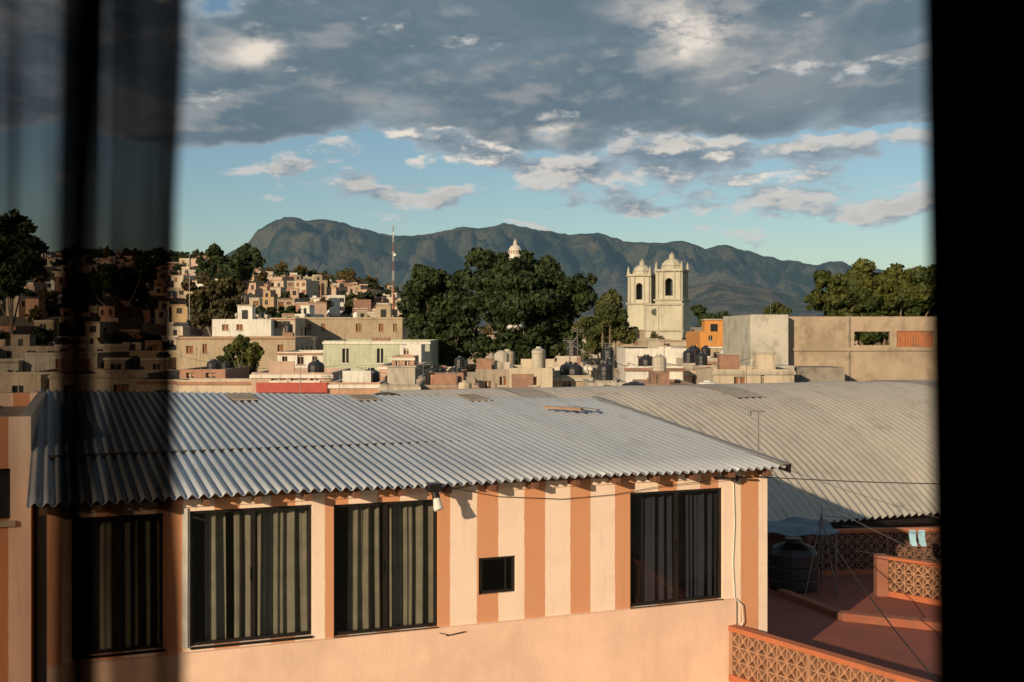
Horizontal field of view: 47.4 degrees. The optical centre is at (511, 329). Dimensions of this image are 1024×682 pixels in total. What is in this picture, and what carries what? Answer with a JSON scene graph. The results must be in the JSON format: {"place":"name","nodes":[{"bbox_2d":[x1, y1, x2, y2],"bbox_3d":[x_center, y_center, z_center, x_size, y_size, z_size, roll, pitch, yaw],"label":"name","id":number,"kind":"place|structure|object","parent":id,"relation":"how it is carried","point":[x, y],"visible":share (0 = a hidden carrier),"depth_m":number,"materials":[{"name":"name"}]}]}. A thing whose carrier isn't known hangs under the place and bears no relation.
{"place":"outdoors","nodes":[
{"label":"outdoors","id":0,"kind":"place"},
{"bbox_2d":[175,378,250,392],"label":"street wall","id":1,"kind":"structure","parent":0,"point":[218,385],"depth_m":66.00,"materials":[{"name":"beige paint"}]},
{"bbox_2d":[212,305,273,335],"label":"white house","id":2,"kind":"structure","parent":0,"point":[246,323],"depth_m":150.00,"materials":[{"name":"paint"}]},
{"bbox_2d":[270,318,305,335],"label":"white house","id":3,"kind":"structure","parent":0,"point":[299,326],"depth_m":152.20,"materials":[{"name":"beige paint"}]},
{"bbox_2d":[276,350,322,367],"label":"white house","id":4,"kind":"structure","parent":0,"point":[302,357],"depth_m":104.00,"materials":[{"name":"paint"}]},
{"bbox_2d":[249,360,350,394],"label":"shop building","id":5,"kind":"structure","parent":0,"point":[283,377],"depth_m":60.00,"materials":[{"name":"beige paint"}]},
{"bbox_2d":[294,305,410,349],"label":"apartment block","id":6,"kind":"structure","parent":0,"point":[383,322],"depth_m":160.00,"materials":[{"name":"beige paint"}]},
{"bbox_2d":[328,368,384,394],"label":"building","id":7,"kind":"structure","parent":0,"point":[369,380],"depth_m":56.00,"materials":[{"name":"paint"}]},
{"bbox_2d":[322,333,438,370],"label":"pale green house","id":8,"kind":"structure","parent":0,"point":[352,354],"depth_m":98.00,"materials":[{"name":"paint"}]},
{"bbox_2d":[281,294,481,331],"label":"hill","id":9,"kind":"structure","parent":0,"point":[308,299],"depth_m":375.33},
{"bbox_2d":[175,304,192,321],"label":"hillside house","id":10,"kind":"structure","parent":9,"relation":"on","point":[181,312],"depth_m":262.05,"materials":[{"name":"paint"}]},
{"bbox_2d":[175,270,195,287],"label":"hillside house","id":11,"kind":"structure","parent":9,"relation":"on","point":[179,279],"depth_m":351.46,"materials":[{"name":"beige paint"}]},
{"bbox_2d":[175,326,196,349],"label":"hillside house","id":12,"kind":"structure","parent":9,"relation":"on","point":[181,331],"depth_m":209.88,"materials":[{"name":"beige paint"}]},
{"bbox_2d":[175,319,198,335],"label":"hillside house","id":13,"kind":"structure","parent":9,"relation":"on","point":[192,330],"depth_m":231.31,"materials":[{"name":"pink paint"}]},
{"bbox_2d":[194,243,229,279],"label":"pepper tree","id":14,"kind":"object","parent":9,"relation":"on","point":[214,252],"visible":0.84,"depth_m":246.06,"materials":[{"name":"green plant"}]},
{"bbox_2d":[216,243,265,304],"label":"broadleaf tree","id":15,"kind":"object","parent":9,"relation":"on","point":[240,268],"visible":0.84,"depth_m":234.97,"materials":[{"name":"green plant"}]},
{"bbox_2d":[247,291,261,309],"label":"hillside house","id":16,"kind":"structure","parent":9,"relation":"on","point":[255,301],"depth_m":289.78,"materials":[{"name":"beige paint"}]},
{"bbox_2d":[247,283,264,297],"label":"hillside house","id":17,"kind":"structure","parent":9,"relation":"on","point":[254,288],"depth_m":323.98,"materials":[{"name":"pink paint"}]},
{"bbox_2d":[261,291,291,311],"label":"hillside house","id":18,"kind":"structure","parent":9,"relation":"on","point":[269,298],"depth_m":311.39,"materials":[{"name":"paint"}]},
{"bbox_2d":[268,277,286,288],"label":"hillside house","id":19,"kind":"structure","parent":9,"relation":"on","point":[271,279],"depth_m":402.56,"materials":[{"name":"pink paint"}]},
{"bbox_2d":[270,281,285,296],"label":"hillside house","id":20,"kind":"structure","parent":9,"relation":"on","point":[279,288],"depth_m":348.79,"materials":[{"name":"beige paint"}]},
{"bbox_2d":[276,299,292,312],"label":"hillside house","id":21,"kind":"structure","parent":9,"relation":"on","point":[281,302],"depth_m":311.67,"materials":[{"name":"beige paint"}]},
{"bbox_2d":[290,288,298,301],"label":"hillside house","id":22,"kind":"structure","parent":9,"relation":"on","point":[294,293],"depth_m":341.11,"materials":[{"name":"pink paint"}]},
{"bbox_2d":[295,278,318,297],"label":"hillside house","id":23,"kind":"structure","parent":9,"relation":"on","point":[308,287],"depth_m":394.58,"materials":[{"name":"beige paint"}]},
{"bbox_2d":[294,305,323,316],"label":"hillside house","id":24,"kind":"structure","parent":9,"relation":"on","point":[306,309],"depth_m":268.48,"materials":[{"name":"white paint"}]},
{"bbox_2d":[307,302,326,316],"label":"hillside house","id":25,"kind":"structure","parent":9,"relation":"on","point":[320,307],"depth_m":288.38,"materials":[{"name":"pink paint"}]},
{"bbox_2d":[313,276,326,293],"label":"hillside house","id":26,"kind":"structure","parent":9,"relation":"on","point":[318,278],"depth_m":424.43,"materials":[{"name":"beige paint"}]},
{"bbox_2d":[313,298,339,315],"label":"hillside house","id":27,"kind":"structure","parent":9,"relation":"on","point":[334,310],"depth_m":318.75,"materials":[{"name":"white paint"}]},
{"bbox_2d":[327,293,344,312],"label":"hillside house","id":28,"kind":"structure","parent":9,"relation":"on","point":[342,298],"depth_m":334.92,"materials":[{"name":"white paint"}]},
{"bbox_2d":[326,287,347,294],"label":"hillside house","id":29,"kind":"structure","parent":9,"relation":"on","point":[333,290],"depth_m":403.85,"materials":[{"name":"beige paint"}]},
{"bbox_2d":[353,293,370,311],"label":"hillside house","id":30,"kind":"structure","parent":9,"relation":"on","point":[361,303],"depth_m":334.28,"materials":[{"name":"paint"}]},
{"bbox_2d":[371,297,385,306],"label":"hillside house","id":31,"kind":"structure","parent":9,"relation":"on","point":[378,299],"depth_m":404.62,"materials":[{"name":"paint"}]},
{"bbox_2d":[386,293,399,305],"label":"hillside house","id":32,"kind":"structure","parent":9,"relation":"on","point":[389,299],"depth_m":407.67,"materials":[{"name":"beige paint"}]},
{"bbox_2d":[378,365,424,390],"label":"brick house","id":33,"kind":"structure","parent":0,"point":[401,377],"depth_m":55.57,"materials":[{"name":"paint"}]},
{"bbox_2d":[420,365,451,373],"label":"cream house","id":34,"kind":"structure","parent":0,"point":[436,366],"depth_m":85.53,"materials":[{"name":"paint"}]},
{"bbox_2d":[418,356,474,379],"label":"concrete house","id":35,"kind":"structure","parent":0,"point":[459,362],"depth_m":74.67,"materials":[{"name":"brown concrete"}]},
{"bbox_2d":[509,349,554,387],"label":"brick house","id":36,"kind":"structure","parent":0,"point":[537,370],"depth_m":54.00,"materials":[{"name":"beige paint"}]},
{"bbox_2d":[176,0,928,270],"label":"sky","id":37,"kind":"structure","parent":0,"point":[794,130],"materials":[{"name":"blue"}]},
{"bbox_2d":[226,217,882,299],"bbox_3d":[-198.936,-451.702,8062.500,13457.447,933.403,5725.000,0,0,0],"label":"mountain range","id":38,"kind":"structure","parent":0,"point":[328,246],"depth_m":7268.22,"materials":[{"name":"plant"}]},
{"bbox_2d":[552,338,592,386],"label":"concrete house","id":39,"kind":"structure","parent":0,"point":[571,374],"depth_m":56.18,"materials":[{"name":"beige paint"}]},
{"bbox_2d":[555,341,592,374],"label":"concrete house","id":40,"kind":"structure","parent":0,"point":[562,360],"depth_m":69.98,"materials":[{"name":"beige paint"}]},
{"bbox_2d":[582,343,626,386],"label":"brick house","id":41,"kind":"structure","parent":0,"point":[604,374],"depth_m":52.88,"materials":[{"name":"concrete"}]},
{"bbox_2d":[591,345,618,378],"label":"tin roof house","id":42,"kind":"structure","parent":0,"point":[610,356],"depth_m":71.31,"materials":[{"name":"concrete"}]},
{"bbox_2d":[613,341,669,349],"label":"city house","id":43,"kind":"structure","parent":0,"point":[638,345],"depth_m":178.36,"materials":[{"name":"beige paint"}]},
{"bbox_2d":[475,280,823,326],"bbox_3d":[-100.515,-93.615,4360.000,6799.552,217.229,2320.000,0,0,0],"label":"foothills","id":44,"kind":"structure","parent":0,"point":[734,299],"depth_m":3999.34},
{"bbox_2d":[615,330,686,364],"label":"white house","id":45,"kind":"structure","parent":0,"point":[631,354],"depth_m":92.00,"materials":[{"name":"paint"}]},
{"bbox_2d":[617,354,684,382],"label":"white house","id":46,"kind":"structure","parent":0,"point":[628,372],"depth_m":66.00,"materials":[{"name":"paint"}]},
{"bbox_2d":[633,354,692,384],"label":"brick house","id":47,"kind":"structure","parent":0,"point":[658,374],"depth_m":57.93,"materials":[{"name":"paint"}]},
{"bbox_2d":[658,337,685,345],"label":"city house","id":48,"kind":"structure","parent":0,"point":[682,342],"depth_m":229.49,"materials":[{"name":"beige paint"}]},
{"bbox_2d":[680,349,708,383],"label":"pink house","id":49,"kind":"structure","parent":0,"point":[690,359],"depth_m":69.10,"materials":[{"name":"paint"}]},
{"bbox_2d":[676,358,716,364],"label":"grey house","id":50,"kind":"structure","parent":0,"point":[711,361],"depth_m":89.08,"materials":[{"name":"concrete"}]},
{"bbox_2d":[686,319,722,349],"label":"orange house","id":51,"kind":"structure","parent":0,"point":[710,334],"depth_m":127.52,"materials":[{"name":"paint"}]},
{"bbox_2d":[701,345,722,357],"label":"city house","id":52,"kind":"structure","parent":0,"point":[710,352],"depth_m":119.09,"materials":[{"name":"beige paint"}]},
{"bbox_2d":[723,315,930,381],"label":"concrete building","id":53,"kind":"structure","parent":0,"point":[815,349],"depth_m":71.00,"materials":[{"name":"concrete"}]},
{"label":"ground","id":54,"kind":"structure","parent":0,"visible":0},
{"bbox_2d":[180,271,246,335],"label":"pepper tree","id":55,"kind":"object","parent":54,"relation":"on","point":[210,299],"visible":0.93,"depth_m":211.87,"materials":[{"name":"green plant"}]},
{"bbox_2d":[180,344,250,378],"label":"orange house","id":56,"kind":"structure","parent":54,"relation":"on","point":[211,369],"depth_m":74.20,"materials":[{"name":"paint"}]},
{"bbox_2d":[216,334,264,374],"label":"street tree","id":57,"kind":"object","parent":54,"relation":"on","point":[244,350],"visible":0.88,"depth_m":80.44,"materials":[{"name":"green plant"}]},
{"bbox_2d":[175,323,316,371],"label":"courtyard house","id":58,"kind":"structure","parent":54,"relation":"on","point":[188,347],"depth_m":128.00,"materials":[{"name":"beige paint"}]},
{"bbox_2d":[392,227,395,308],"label":"radio mast","id":59,"kind":"object","parent":54,"relation":"on","point":[392,271],"visible":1,"depth_m":360.10,"materials":[{"name":"metal"}]},
{"bbox_2d":[377,355,425,378],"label":"pink house","id":60,"kind":"structure","parent":54,"relation":"on","point":[382,368],"depth_m":82.00,"materials":[{"name":"paint"}]},
{"bbox_2d":[391,355,418,364],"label":"pink rooftop room","id":61,"kind":"object","parent":54,"relation":"on","point":[405,359],"visible":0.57,"depth_m":80.00,"materials":[{"name":"paint"}]},
{"bbox_2d":[400,344,424,361],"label":"white rooftop room","id":62,"kind":"object","parent":54,"relation":"on","point":[412,349],"visible":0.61,"depth_m":92.00,"materials":[{"name":"paint"}]},
{"bbox_2d":[395,263,481,366],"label":"laurel tree","id":63,"kind":"object","parent":54,"relation":"on","point":[449,319],"visible":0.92,"depth_m":110.27,"materials":[{"name":"green plant"}]},
{"bbox_2d":[421,373,479,389],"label":"concrete house","id":64,"kind":"structure","parent":54,"relation":"on","point":[433,381],"depth_m":56.56,"materials":[{"name":"paint"}]},
{"bbox_2d":[187,254,770,394],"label":"rooftop antennas","id":65,"kind":"object","parent":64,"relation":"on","point":[300,370],"visible":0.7,"depth_m":65.98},
{"bbox_2d":[176,439,766,681],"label":"walls","id":66,"kind":"structure","parent":54,"relation":"on","point":[563,612],"depth_m":18.49,"materials":[{"name":"paint"}]},
{"bbox_2d":[182,508,187,647],"bbox_3d":[-4.606,3.498,16.425,0.070,1.967,0.027,0,0,-22],"label":"white window trim","id":67,"kind":"structure","parent":66,"relation":"attached to","point":[185,559],"depth_m":16.41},
{"bbox_2d":[190,488,723,649],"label":"window frames","id":68,"kind":"structure","parent":66,"relation":"attached to","point":[387,627],"depth_m":17.57,"materials":[{"name":"metal"}]},
{"bbox_2d":[205,512,225,639],"bbox_3d":[-4.282,3.498,16.855,0.303,2.067,0.131,0,0,-22],"label":"window curtain","id":69,"kind":"object","parent":68,"relation":"hanging from","point":[215,575],"depth_m":16.84,"materials":[{"name":"grey fabric"}]},
{"bbox_2d":[234,507,307,637],"bbox_3d":[-3.507,3.498,17.159,1.161,2.067,0.165,0,0,-22],"label":"window curtain","id":70,"kind":"object","parent":68,"relation":"hanging from","point":[282,570],"depth_m":17.16,"materials":[{"name":"beige fabric"}]},
{"bbox_2d":[175,391,785,498],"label":"corrugated roof","id":71,"kind":"structure","parent":66,"relation":"on","point":[519,439],"depth_m":20.74,"materials":[{"name":"metal"}]},
{"bbox_2d":[226,393,599,410],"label":"roof patches and boards","id":72,"kind":"object","parent":71,"relation":"on","point":[250,396],"visible":1,"depth_m":26.02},
{"bbox_2d":[178,396,790,507],"bbox_3d":[-2.120,2.006,20.973,11.778,0.987,7.410,0,0,-22],"label":"eave and flashing","id":73,"kind":"object","parent":66,"relation":"attached to","point":[257,498],"visible":0.43,"depth_m":18.18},
{"bbox_2d":[347,505,380,629],"bbox_3d":[-2.242,3.538,17.661,0.489,2.097,0.175,0,0,-22],"label":"window curtain","id":74,"kind":"object","parent":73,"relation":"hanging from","point":[364,610],"depth_m":17.66,"materials":[{"name":"beige fabric"}]},
{"bbox_2d":[389,502,432,625],"bbox_3d":[-1.558,3.538,17.930,0.836,2.097,0.146,0,0,-22],"label":"window curtain","id":75,"kind":"object","parent":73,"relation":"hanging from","point":[410,563],"depth_m":17.92,"materials":[{"name":"beige fabric"}]},
{"bbox_2d":[425,482,442,511],"bbox_3d":[-1.198,2.494,17.470,0.208,0.419,0.565,0,0,-22],"label":"flood lamp","id":76,"kind":"object","parent":73,"relation":"attached to","point":[434,488],"visible":1,"depth_m":17.28,"materials":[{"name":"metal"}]},
{"bbox_2d":[748,411,772,475],"bbox_3d":[4.387,2.060,20.600,0.438,1.256,0.060,0,0,0],"label":"antenna pole","id":77,"kind":"object","parent":73,"relation":"attached to","point":[749,413],"visible":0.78,"depth_m":20.59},
{"bbox_2d":[792,471,932,516],"bbox_3d":[7.282,3.161,21.000,5.892,1.695,0.012,0,0,-20],"label":"overhead cable","id":78,"kind":"object","parent":73,"relation":"attached to","point":[862,495],"visible":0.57,"depth_m":20.61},
{"bbox_2d":[452,478,727,498],"bbox_3d":[1.241,2.507,18.575,5.195,0.384,0.270,0,0,-22],"label":"eave cable","id":79,"kind":"object","parent":66,"relation":"attached to","point":[589,496],"visible":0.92,"depth_m":18.72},
{"bbox_2d":[631,490,716,602],"bbox_3d":[2.744,3.576,19.619,1.641,2.022,0.136,0,0,-20],"label":"window","id":80,"kind":"structure","parent":66,"relation":"in","point":[651,547],"depth_m":19.59,"materials":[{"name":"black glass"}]},
{"bbox_2d":[714,475,752,481],"bbox_3d":[3.721,2.508,19.613,0.669,0.120,0.137,0,0,-16],"label":"cable insulator","id":81,"kind":"object","parent":66,"relation":"attached to","point":[736,479],"visible":0.75,"depth_m":19.58,"materials":[{"name":"plastic"}]},
{"bbox_2d":[732,482,743,625],"bbox_3d":[3.821,3.804,19.717,0.199,2.522,0.053,0,0,3],"label":"conduit pipe","id":82,"kind":"object","parent":66,"relation":"attached to","point":[733,554],"visible":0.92,"depth_m":19.72,"materials":[{"name":"white paint"}]},
{"bbox_2d":[753,476,931,483],"bbox_3d":[6.671,2.630,20.400,5.970,0.330,0.018,0,0,-12],"label":"overhead cable","id":83,"kind":"object","parent":66,"relation":"attached to","point":[841,480],"visible":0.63,"depth_m":20.20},
{"bbox_2d":[772,474,933,557],"bbox_3d":[6.848,3.697,22.100,6.079,2.426,0.012,0,0,-39],"label":"overhead cable","id":84,"kind":"object","parent":66,"relation":"attached to","point":[849,517],"visible":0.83,"depth_m":21.58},
{"bbox_2d":[475,350,509,387],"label":"brick house","id":85,"kind":"structure","parent":54,"relation":"on","point":[488,374],"depth_m":58.02,"materials":[{"name":"paint"}]},
{"bbox_2d":[504,349,514,364],"bbox_3d":[-0.243,2.041,62.000,0.759,1.998,0.759,0,0,0],"label":"water tank","id":86,"kind":"object","parent":85,"relation":"on","point":[511,357],"visible":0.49,"depth_m":61.74,"materials":[{"name":"beige paint"}]},
{"bbox_2d":[507,239,522,328],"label":"church dome","id":87,"kind":"structure","parent":54,"relation":"on","point":[514,249],"depth_m":338.31,"materials":[{"name":"white paint"}]},
{"bbox_2d":[459,247,598,364],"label":"laurel tree","id":88,"kind":"object","parent":54,"relation":"on","point":[546,301],"visible":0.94,"depth_m":104.93,"materials":[{"name":"green plant"}]},
{"bbox_2d":[175,249,888,348],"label":"distant trees","id":89,"kind":"object","parent":54,"relation":"on","point":[344,274],"visible":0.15,"depth_m":443.52,"materials":[{"name":"green plant"}]},
{"bbox_2d":[573,289,638,364],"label":"ficus tree","id":90,"kind":"object","parent":54,"relation":"on","point":[608,323],"visible":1,"depth_m":99.09,"materials":[{"name":"green plant"}]},
{"bbox_2d":[599,330,657,348],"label":"city house","id":91,"kind":"structure","parent":54,"relation":"on","point":[642,340],"depth_m":229.31,"materials":[{"name":"beige paint"}]},
{"bbox_2d":[371,380,932,576],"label":"barrel roof hall","id":92,"kind":"structure","parent":54,"relation":"on","point":[875,431],"depth_m":32.86,"materials":[{"name":"corrugated galvanised steel"}]},
{"bbox_2d":[458,380,471,388],"bbox_3d":[-2.096,3.119,52.000,0.594,1.695,0.594,0,0,0],"label":"water tank","id":93,"kind":"object","parent":92,"relation":"on","point":[464,384],"visible":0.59,"depth_m":51.78,"materials":[{"name":"beige paint"}]},
{"bbox_2d":[808,542,930,559],"bbox_3d":[7.868,4.665,24.400,0.014,0.148,3.895,0,0,-44],"label":"overhead cable","id":94,"kind":"object","parent":92,"relation":"attached to","point":[872,553],"visible":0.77,"depth_m":24.64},
{"bbox_2d":[626,252,690,339],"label":"church","id":95,"kind":"structure","parent":54,"relation":"on","point":[652,304],"depth_m":286.08,"materials":[{"name":"stone"}]},
{"bbox_2d":[690,304,732,325],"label":"garden tree","id":96,"kind":"object","parent":54,"relation":"on","point":[699,311],"visible":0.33,"depth_m":159.77,"materials":[{"name":"green plant"}]},
{"bbox_2d":[693,352,795,383],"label":"cream house","id":97,"kind":"structure","parent":54,"relation":"on","point":[729,369],"depth_m":62.20,"materials":[{"name":"paint"}]},
{"bbox_2d":[763,302,791,314],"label":"garden tree","id":98,"kind":"object","parent":54,"relation":"on","point":[777,308],"visible":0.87,"depth_m":169.88,"materials":[{"name":"green plant"}]},
{"bbox_2d":[767,565,935,681],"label":"terrace","id":99,"kind":"structure","parent":54,"relation":"on","point":[883,646],"depth_m":23.10,"materials":[{"name":"red paint"}]},
{"bbox_2d":[769,537,817,592],"bbox_3d":[6.419,5.325,26.600,1.100,1.150,1.100,0,0,0],"label":"water tank","id":100,"kind":"object","parent":99,"relation":"on","point":[790,558],"visible":0.91,"depth_m":26.17,"materials":[{"name":"black plastic"}]},
{"bbox_2d":[767,517,839,594],"bbox_3d":[6.452,5.134,26.562,1.685,1.532,1.326,0,0,0],"label":"tarp canopy","id":101,"kind":"object","parent":99,"relation":"on","point":[794,526],"visible":0.77,"depth_m":26.42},
{"bbox_2d":[805,506,837,598],"bbox_3d":[6.732,4.883,25.592,0.656,2.040,0.557,0,0,-41],"label":"antenna tripod","id":102,"kind":"object","parent":99,"relation":"on","point":[821,518],"visible":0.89,"depth_m":25.59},
{"bbox_2d":[819,522,935,680],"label":"overhead cable","id":103,"kind":"object","parent":102,"relation":"attached to","point":[929,672],"visible":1,"depth_m":19.52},
{"bbox_2d":[728,624,933,681],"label":"lattice parapet","id":104,"kind":"structure","parent":99,"relation":"on","point":[804,663],"depth_m":18.52,"materials":[{"name":"concrete"}]},
{"bbox_2d":[778,589,934,630],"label":"terrace kerb","id":105,"kind":"structure","parent":99,"relation":"on","point":[880,619],"depth_m":23.50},
{"bbox_2d":[805,527,933,575],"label":"lattice wall","id":106,"kind":"structure","parent":99,"relation":"on","point":[865,568],"depth_m":28.14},
{"bbox_2d":[874,553,887,596],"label":"lattice wall pillar","id":107,"kind":"structure","parent":99,"relation":"on","point":[880,575],"depth_m":25.79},
{"bbox_2d":[888,555,933,604],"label":"lattice wall","id":108,"kind":"structure","parent":99,"relation":"on","point":[914,578],"depth_m":25.42,"materials":[{"name":"orange paint"}]},
{"bbox_2d":[803,258,929,344],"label":"indian laurel tree","id":109,"kind":"object","parent":54,"relation":"on","point":[894,290],"visible":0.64,"depth_m":115.94,"materials":[{"name":"green plant"}]},
{"bbox_3d":[-0.050,4.400,-0.750,3.500,11.200,3.700,0,0,0],"label":"viewing room","id":110,"kind":"object","parent":54,"relation":"on","visible":0},
{"bbox_2d":[0,0,184,681],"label":"sheer curtain","id":111,"kind":"object","parent":110,"relation":"hanging from","point":[91,590],"visible":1,"depth_m":0.81,"materials":[{"name":"black fabric"}]},
{"bbox_2d":[924,0,1023,681],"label":"window shutter","id":112,"kind":"object","parent":110,"relation":"attached to","point":[974,65],"depth_m":0.80,"materials":[{"name":"black"}]},
{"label":"clothes line","id":113,"kind":"object","parent":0,"visible":0},
{"bbox_2d":[909,530,916,545],"bbox_3d":[8.993,4.675,26.150,0.185,0.360,0.040,0,0,0],"label":"hanging sock","id":114,"kind":"object","parent":113,"relation":"hanging from","point":[912,537],"visible":1,"depth_m":26.13,"materials":[{"name":"blue fabric"}]},
{"bbox_2d":[918,530,926,545],"bbox_3d":[9.198,4.675,26.150,0.185,0.360,0.040,0,0,0],"label":"hanging sock","id":115,"kind":"object","parent":113,"relation":"hanging from","point":[921,537],"visible":1,"depth_m":26.13,"materials":[{"name":"blue fabric"}]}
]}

